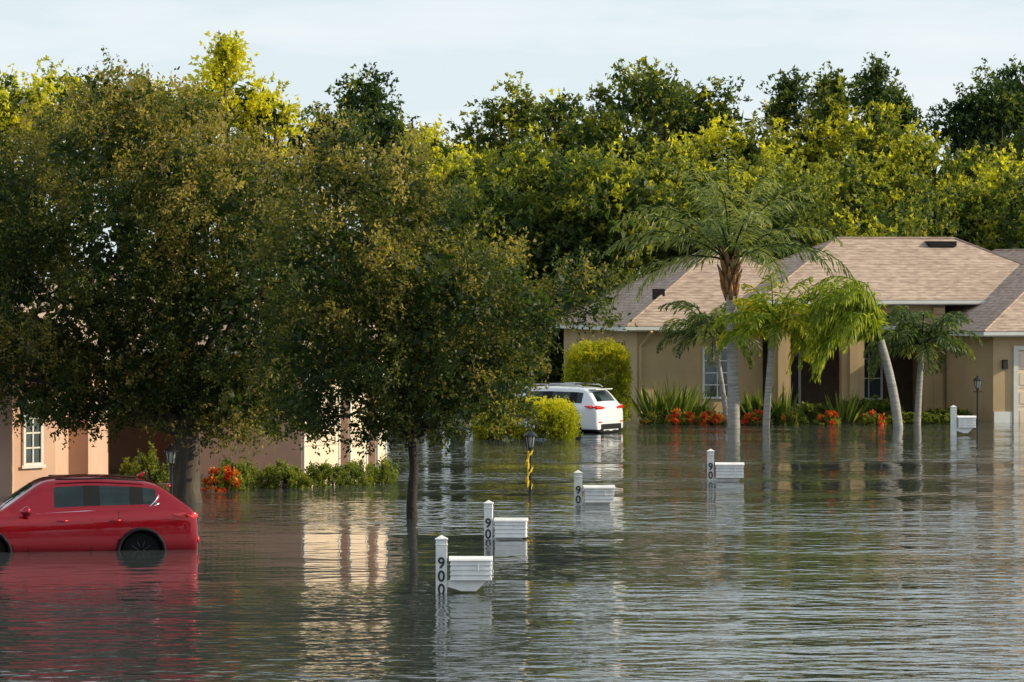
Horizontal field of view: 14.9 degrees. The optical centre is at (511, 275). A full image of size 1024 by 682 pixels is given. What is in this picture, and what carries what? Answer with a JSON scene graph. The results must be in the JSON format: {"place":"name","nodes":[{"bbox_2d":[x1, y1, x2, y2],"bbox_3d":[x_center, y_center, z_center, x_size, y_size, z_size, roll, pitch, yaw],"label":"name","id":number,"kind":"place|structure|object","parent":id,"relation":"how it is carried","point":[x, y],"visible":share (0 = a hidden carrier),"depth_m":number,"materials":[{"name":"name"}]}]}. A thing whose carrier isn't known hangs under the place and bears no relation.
{"place":"outdoors","nodes":[
{"label":"outdoors","id":0,"kind":"place"},
{"bbox_2d":[1,280,976,420],"bbox_3d":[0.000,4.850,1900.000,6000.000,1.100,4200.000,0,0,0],"label":"ground","id":1,"kind":"structure","parent":0,"point":[634,419],"depth_m":129.21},
{"bbox_2d":[0,472,198,552],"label":"red suv car","id":2,"kind":"object","parent":1,"relation":"on","point":[77,512],"visible":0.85,"depth_m":68.29,"materials":[{"name":"paint"}]},
{"bbox_2d":[117,456,146,477],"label":"garden shrub","id":3,"kind":"object","parent":1,"relation":"on","point":[126,465],"visible":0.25,"depth_m":89.90,"materials":[{"name":"green plant"}]},
{"bbox_2d":[128,441,168,486],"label":"garden shrub","id":4,"kind":"object","parent":1,"relation":"on","point":[156,473],"visible":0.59,"depth_m":88.89,"materials":[{"name":"green plant"}]},
{"bbox_2d":[164,443,177,493],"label":"lamp post","id":5,"kind":"object","parent":1,"relation":"on","point":[170,451],"visible":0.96,"depth_m":81.32,"materials":[{"name":"black metal"}]},
{"bbox_2d":[0,45,356,503],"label":"oak tree","id":6,"kind":"object","parent":1,"relation":"on","point":[183,404],"visible":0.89,"depth_m":81.38,"materials":[{"name":"green plant"}]},
{"bbox_2d":[0,354,382,496],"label":"walls","id":7,"kind":"structure","parent":1,"relation":"on","point":[81,455],"depth_m":92.46,"materials":[{"name":"beige paint"}]},
{"bbox_2d":[22,400,45,468],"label":"window","id":8,"kind":"structure","parent":7,"relation":"attached to","point":[33,450],"depth_m":87.40,"materials":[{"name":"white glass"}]},
{"bbox_2d":[0,261,375,362],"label":"roof","id":9,"kind":"structure","parent":7,"relation":"on","point":[40,315],"depth_m":92.89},
{"bbox_2d":[303,374,340,474],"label":"garage door","id":10,"kind":"structure","parent":7,"relation":"attached to","point":[309,454],"depth_m":94.85,"materials":[{"name":"beige paint"}]},
{"bbox_2d":[349,376,367,470],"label":"garage door","id":11,"kind":"structure","parent":7,"relation":"attached to","point":[353,454],"depth_m":95.92,"materials":[{"name":"beige paint"}]},
{"bbox_2d":[376,376,386,468],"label":"garage door","id":12,"kind":"structure","parent":7,"relation":"attached to","point":[380,452],"depth_m":96.86,"materials":[{"name":"beige paint"}]},
{"bbox_2d":[200,464,248,491],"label":"flower bush","id":13,"kind":"object","parent":1,"relation":"on","point":[228,475],"visible":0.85,"depth_m":87.37,"materials":[{"name":"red plant"}]},
{"bbox_2d":[248,458,315,488],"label":"round shrub","id":14,"kind":"object","parent":1,"relation":"on","point":[287,475],"visible":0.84,"depth_m":88.46,"materials":[{"name":"green plant"}]},
{"bbox_2d":[227,98,637,518],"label":"oak tree","id":15,"kind":"object","parent":1,"relation":"on","point":[429,321],"visible":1,"depth_m":75.99,"materials":[{"name":"green plant"}]},
{"bbox_2d":[435,535,492,592],"bbox_3d":[-0.728,4.663,59.254,0.872,1.473,0.388,0,0,0],"label":"mailbox","id":16,"kind":"object","parent":1,"relation":"on","point":[470,573],"visible":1,"depth_m":59.16,"materials":[{"name":"white plastic"}]},
{"bbox_2d":[483,500,527,538],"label":"mailbox","id":17,"kind":"object","parent":1,"relation":"on","point":[510,528],"visible":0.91,"depth_m":71.28,"materials":[{"name":"white plastic"}]},
{"bbox_2d":[0,29,1023,401],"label":"woodland","id":18,"kind":"object","parent":1,"relation":"on","point":[564,193],"visible":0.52,"depth_m":157.08,"materials":[{"name":"green plant"}]},
{"bbox_2d":[463,394,582,439],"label":"clipped hedge","id":19,"kind":"object","parent":1,"relation":"on","point":[561,416],"visible":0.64,"depth_m":114.39,"materials":[{"name":"green plant"}]},
{"bbox_2d":[523,428,536,493],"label":"lamp post","id":20,"kind":"object","parent":1,"relation":"on","point":[530,435],"visible":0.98,"depth_m":85.92,"materials":[{"name":"black metal"}]},
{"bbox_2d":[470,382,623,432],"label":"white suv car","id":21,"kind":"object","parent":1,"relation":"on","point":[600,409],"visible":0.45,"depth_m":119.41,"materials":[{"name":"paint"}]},
{"bbox_2d":[573,470,614,503],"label":"mailbox","id":22,"kind":"object","parent":1,"relation":"on","point":[598,494],"visible":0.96,"depth_m":82.16,"materials":[{"name":"white plastic"}]},
{"bbox_2d":[560,337,633,422],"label":"topiary bush","id":23,"kind":"object","parent":1,"relation":"on","point":[611,357],"visible":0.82,"depth_m":125.73,"materials":[{"name":"green plant"}]},
{"bbox_2d":[638,410,671,422],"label":"garden shrub","id":24,"kind":"object","parent":1,"relation":"on","point":[660,413],"visible":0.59,"depth_m":127.25,"materials":[{"name":"green plant"}]},
{"bbox_2d":[630,381,692,418],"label":"bird of paradise plant","id":25,"kind":"object","parent":1,"relation":"on","point":[645,405],"visible":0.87,"depth_m":127.30,"materials":[{"name":"green plant"}]},
{"bbox_2d":[640,374,715,417],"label":"bird of paradise plant","id":26,"kind":"object","parent":1,"relation":"on","point":[682,405],"visible":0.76,"depth_m":127.26,"materials":[{"name":"green plant"}]},
{"bbox_2d":[662,407,695,424],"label":"flower bush","id":27,"kind":"object","parent":1,"relation":"on","point":[675,417],"visible":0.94,"depth_m":126.12,"materials":[{"name":"red plant"}]},
{"bbox_2d":[662,405,716,422],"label":"garden shrub","id":28,"kind":"object","parent":1,"relation":"on","point":[708,408],"visible":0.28,"depth_m":127.92,"materials":[{"name":"green plant"}]},
{"bbox_2d":[669,384,717,418],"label":"bird of paradise plant","id":29,"kind":"object","parent":1,"relation":"on","point":[697,407],"visible":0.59,"depth_m":127.92,"materials":[{"name":"green plant"}]},
{"bbox_2d":[656,300,762,424],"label":"palm tree","id":30,"kind":"object","parent":1,"relation":"on","point":[701,324],"visible":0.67,"depth_m":126.08,"materials":[{"name":"green plant"}]},
{"bbox_2d":[707,449,743,480],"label":"mailbox","id":31,"kind":"object","parent":1,"relation":"on","point":[729,471],"visible":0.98,"depth_m":91.55,"materials":[{"name":"white plastic"}]},
{"bbox_2d":[602,145,855,427],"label":"palm tree","id":32,"kind":"object","parent":1,"relation":"on","point":[729,245],"visible":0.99,"depth_m":123.27,"materials":[{"name":"green plant"}]},
{"bbox_2d":[726,384,784,419],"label":"bird of paradise plant","id":33,"kind":"object","parent":1,"relation":"on","point":[750,408],"visible":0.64,"depth_m":127.87,"materials":[{"name":"green plant"}]},
{"bbox_2d":[740,396,788,421],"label":"garden shrub","id":34,"kind":"object","parent":1,"relation":"on","point":[746,411],"visible":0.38,"depth_m":127.99,"materials":[{"name":"green plant"}]},
{"bbox_2d":[711,273,829,427],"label":"palm tree","id":35,"kind":"object","parent":1,"relation":"on","point":[771,321],"visible":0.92,"depth_m":122.83,"materials":[{"name":"green plant"}]},
{"bbox_2d":[757,385,808,420],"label":"bird of paradise plant","id":36,"kind":"object","parent":1,"relation":"on","point":[783,408],"visible":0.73,"depth_m":127.77,"materials":[{"name":"green plant"}]},
{"bbox_2d":[564,313,1023,422],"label":"walls","id":37,"kind":"structure","parent":1,"relation":"on","point":[962,372],"depth_m":130.49,"materials":[{"name":"beige paint"}]},
{"bbox_2d":[551,237,1023,336],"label":"roof","id":38,"kind":"structure","parent":37,"relation":"on","point":[982,288],"depth_m":132.78,"materials":[{"name":"beige tile"}]},
{"bbox_2d":[616,307,1023,422],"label":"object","id":39,"kind":"object","parent":37,"relation":"attached to","point":[711,379],"visible":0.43,"depth_m":130.74,"materials":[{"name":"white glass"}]},
{"bbox_2d":[789,401,834,421],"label":"garden shrub","id":40,"kind":"object","parent":1,"relation":"on","point":[812,410],"visible":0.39,"depth_m":128.21,"materials":[{"name":"green plant"}]},
{"bbox_2d":[786,276,902,427],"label":"palm tree","id":41,"kind":"object","parent":1,"relation":"on","point":[857,315],"visible":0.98,"depth_m":122.14,"materials":[{"name":"green plant"}]},
{"bbox_2d":[821,389,873,422],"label":"bird of paradise plant","id":42,"kind":"object","parent":1,"relation":"on","point":[849,413],"visible":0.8,"depth_m":127.49,"materials":[{"name":"green plant"}]},
{"bbox_2d":[772,305,944,410],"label":"arcade wall","id":43,"kind":"structure","parent":1,"relation":"on","point":[927,394],"depth_m":131.14,"materials":[{"name":"beige paint"}]},
{"bbox_2d":[833,394,906,421],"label":"garden shrub","id":44,"kind":"object","parent":1,"relation":"on","point":[879,407],"visible":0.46,"depth_m":128.62,"materials":[{"name":"green plant"}]},
{"bbox_2d":[883,410,944,423],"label":"garden shrub","id":45,"kind":"object","parent":1,"relation":"on","point":[908,417],"visible":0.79,"depth_m":127.09,"materials":[{"name":"green plant"}]},
{"bbox_2d":[863,305,982,423],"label":"palm tree","id":46,"kind":"object","parent":1,"relation":"on","point":[909,337],"visible":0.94,"depth_m":125.96,"materials":[{"name":"green plant"}]},
{"bbox_2d":[932,413,957,423],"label":"garden shrub","id":47,"kind":"object","parent":1,"relation":"on","point":[946,416],"visible":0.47,"depth_m":127.11,"materials":[{"name":"green plant"}]},
{"bbox_2d":[925,406,972,417],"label":"garden shrub","id":48,"kind":"object","parent":1,"relation":"on","point":[960,411],"visible":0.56,"depth_m":127.91,"materials":[{"name":"green plant"}]},
{"bbox_2d":[950,405,976,434],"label":"mailbox","id":49,"kind":"object","parent":1,"relation":"on","point":[966,424],"visible":0.96,"depth_m":117.94,"materials":[{"name":"white plastic"}]},
{"bbox_2d":[973,375,981,425],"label":"lamp post","id":50,"kind":"object","parent":1,"relation":"on","point":[977,380],"visible":0.94,"depth_m":125.19,"materials":[{"name":"black metal"}]},
{"bbox_2d":[0,421,1023,681],"bbox_3d":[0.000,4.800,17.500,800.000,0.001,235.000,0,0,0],"label":"flood water","id":51,"kind":"structure","parent":0,"point":[844,553],"depth_m":62.88,"materials":[{"name":"grey liquid"}]},
{"bbox_2d":[215,454,262,485],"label":"round shrub","id":52,"kind":"object","parent":51,"relation":"on","point":[249,470],"visible":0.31,"depth_m":89.88,"materials":[{"name":"green plant"}]},
{"bbox_2d":[304,458,354,486],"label":"round shrub","id":53,"kind":"object","parent":51,"relation":"on","point":[323,472],"visible":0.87,"depth_m":89.20,"materials":[{"name":"green plant"}]},
{"bbox_2d":[335,459,378,485],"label":"round shrub","id":54,"kind":"object","parent":51,"relation":"on","point":[357,473],"visible":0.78,"depth_m":89.82,"materials":[{"name":"green plant"}]},
{"bbox_2d":[365,454,400,483],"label":"round shrub","id":55,"kind":"object","parent":51,"relation":"on","point":[385,472],"visible":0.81,"depth_m":90.36,"materials":[{"name":"green plant"}]},
{"bbox_2d":[639,411,663,423],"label":"flower bush","id":56,"kind":"object","parent":51,"relation":"on","point":[652,418],"visible":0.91,"depth_m":126.39,"materials":[{"name":"green plant"}]},
{"bbox_2d":[693,410,726,424],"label":"flower bush","id":57,"kind":"object","parent":51,"relation":"on","point":[706,417],"visible":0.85,"depth_m":126.00,"materials":[{"name":"red plant"}]},
{"bbox_2d":[740,409,773,424],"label":"flower bush","id":58,"kind":"object","parent":51,"relation":"on","point":[756,417],"visible":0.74,"depth_m":125.83,"materials":[{"name":"red plant"}]},
{"bbox_2d":[779,412,807,424],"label":"flower bush","id":59,"kind":"object","parent":51,"relation":"on","point":[792,417],"visible":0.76,"depth_m":126.03,"materials":[{"name":"green plant"}]},
{"bbox_2d":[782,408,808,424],"bbox_3d":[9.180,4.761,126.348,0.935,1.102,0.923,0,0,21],"label":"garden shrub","id":60,"kind":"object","parent":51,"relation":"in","point":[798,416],"visible":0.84,"depth_m":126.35,"materials":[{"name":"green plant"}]},
{"bbox_2d":[813,409,840,424],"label":"flower bush","id":61,"kind":"object","parent":51,"relation":"on","point":[829,417],"visible":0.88,"depth_m":125.88,"materials":[{"name":"red plant"}]},
{"bbox_2d":[857,409,886,424],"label":"flower bush","id":62,"kind":"object","parent":51,"relation":"on","point":[870,417],"visible":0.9,"depth_m":125.88,"materials":[{"name":"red plant"}]},
{"bbox_2d":[0,0,1023,279],"label":"sky","id":63,"kind":"structure","parent":0,"point":[444,55],"materials":[{"name":"white"}]}
]}

